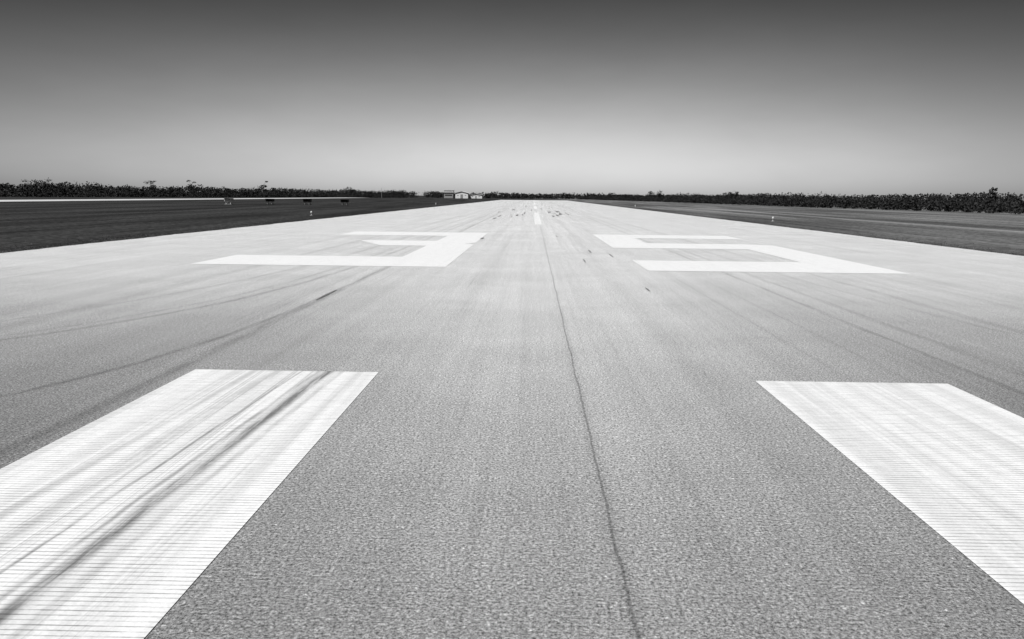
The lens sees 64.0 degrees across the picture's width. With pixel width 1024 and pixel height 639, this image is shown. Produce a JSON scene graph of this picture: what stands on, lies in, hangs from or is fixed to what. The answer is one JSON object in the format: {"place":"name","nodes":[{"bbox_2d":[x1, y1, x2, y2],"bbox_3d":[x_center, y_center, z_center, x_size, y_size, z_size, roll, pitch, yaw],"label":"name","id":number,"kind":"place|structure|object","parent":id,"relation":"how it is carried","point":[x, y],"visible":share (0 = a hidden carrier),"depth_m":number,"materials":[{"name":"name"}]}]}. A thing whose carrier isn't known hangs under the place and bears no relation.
{"place":"outdoors","nodes":[
{"label":"outdoors","id":0,"kind":"place"},
{"bbox_2d":[0,194,1023,255],"bbox_3d":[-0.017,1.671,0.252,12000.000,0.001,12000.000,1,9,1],"label":"ground","id":1,"kind":"structure","parent":0,"point":[39,223],"depth_m":66.86,"materials":[{"name":"black plant"}]},
{"bbox_2d":[34,179,51,185],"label":"tree","id":2,"kind":"object","parent":1,"relation":"on","point":[43,181],"visible":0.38,"depth_m":300.27,"materials":[{"name":"black plant"}]},
{"bbox_2d":[56,183,69,195],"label":"tree","id":3,"kind":"object","parent":1,"relation":"on","point":[62,187],"visible":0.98,"depth_m":261.61,"materials":[{"name":"black plant"}]},
{"bbox_2d":[0,198,298,201],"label":"taxiway","id":4,"kind":"structure","parent":1,"relation":"on","point":[132,199],"depth_m":190.98,"materials":[{"name":"grey asphalt"}]},
{"bbox_2d":[143,180,156,187],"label":"tree","id":5,"kind":"object","parent":1,"relation":"on","point":[151,183],"visible":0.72,"depth_m":349.52,"materials":[{"name":"black plant"}]},
{"bbox_2d":[0,188,405,197],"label":"brush","id":6,"kind":"object","parent":1,"relation":"on","point":[109,193],"visible":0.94,"depth_m":315.84,"materials":[{"name":"black plant"}]},
{"bbox_2d":[0,181,443,197],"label":"distant tree line","id":7,"kind":"object","parent":1,"relation":"on","point":[98,187],"visible":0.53,"depth_m":335.23,"materials":[{"name":"black plant"}]},
{"bbox_2d":[224,198,233,203],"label":"approach path light unit","id":8,"kind":"object","parent":1,"relation":"on","point":[228,199],"visible":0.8,"depth_m":127.40,"materials":[{"name":"white metal"}]},
{"bbox_2d":[265,199,273,204],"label":"approach path light unit","id":9,"kind":"object","parent":1,"relation":"on","point":[269,200],"visible":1,"depth_m":130.26,"materials":[{"name":"grey metal"}]},
{"bbox_2d":[303,199,311,204],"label":"approach path light unit","id":10,"kind":"object","parent":1,"relation":"on","point":[307,200],"visible":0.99,"depth_m":130.12,"materials":[{"name":"grey metal"}]},
{"bbox_2d":[340,199,348,204],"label":"approach path light unit","id":11,"kind":"object","parent":1,"relation":"on","point":[345,200],"visible":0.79,"depth_m":129.95,"materials":[{"name":"grey metal"}]},
{"bbox_2d":[444,193,453,197],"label":"walls","id":12,"kind":"structure","parent":1,"relation":"on","point":[452,194],"depth_m":540.18,"materials":[{"name":"grey metal"}]},
{"bbox_2d":[455,191,468,197],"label":"hangar","id":13,"kind":"structure","parent":1,"relation":"on","point":[461,194],"depth_m":519.05,"materials":[{"name":"grey metal"}]},
{"bbox_2d":[470,194,482,198],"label":"walls","id":14,"kind":"structure","parent":1,"relation":"on","point":[477,195],"depth_m":526.37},
{"bbox_2d":[0,200,1023,638],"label":"runway","id":15,"kind":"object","parent":1,"relation":"on","point":[530,420],"visible":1,"depth_m":5.82,"materials":[{"name":"grey asphalt"}]},
{"bbox_2d":[433,191,626,198],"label":"distant tree line","id":16,"kind":"object","parent":1,"relation":"on","point":[526,196],"visible":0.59,"depth_m":613.26,"materials":[{"name":"black plant"}]},
{"bbox_2d":[729,192,739,197],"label":"tree","id":17,"kind":"object","parent":1,"relation":"on","point":[736,194],"visible":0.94,"depth_m":294.21,"materials":[{"name":"black plant"}]},
{"bbox_2d":[574,195,1023,213],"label":"brush","id":18,"kind":"object","parent":1,"relation":"on","point":[968,206],"visible":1,"depth_m":155.35,"materials":[{"name":"black plant"}]},
{"bbox_2d":[597,191,1023,206],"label":"distant tree line","id":19,"kind":"object","parent":1,"relation":"on","point":[974,195],"visible":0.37,"depth_m":239.87,"materials":[{"name":"black plant"}]},
{"bbox_2d":[987,187,997,200],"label":"tree","id":20,"kind":"object","parent":1,"relation":"on","point":[993,193],"visible":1,"depth_m":192.19,"materials":[{"name":"black plant"}]},
{"bbox_2d":[0,0,1023,200],"label":"sky","id":21,"kind":"structure","parent":0,"point":[708,97],"materials":[{"name":"grey"}]}
]}

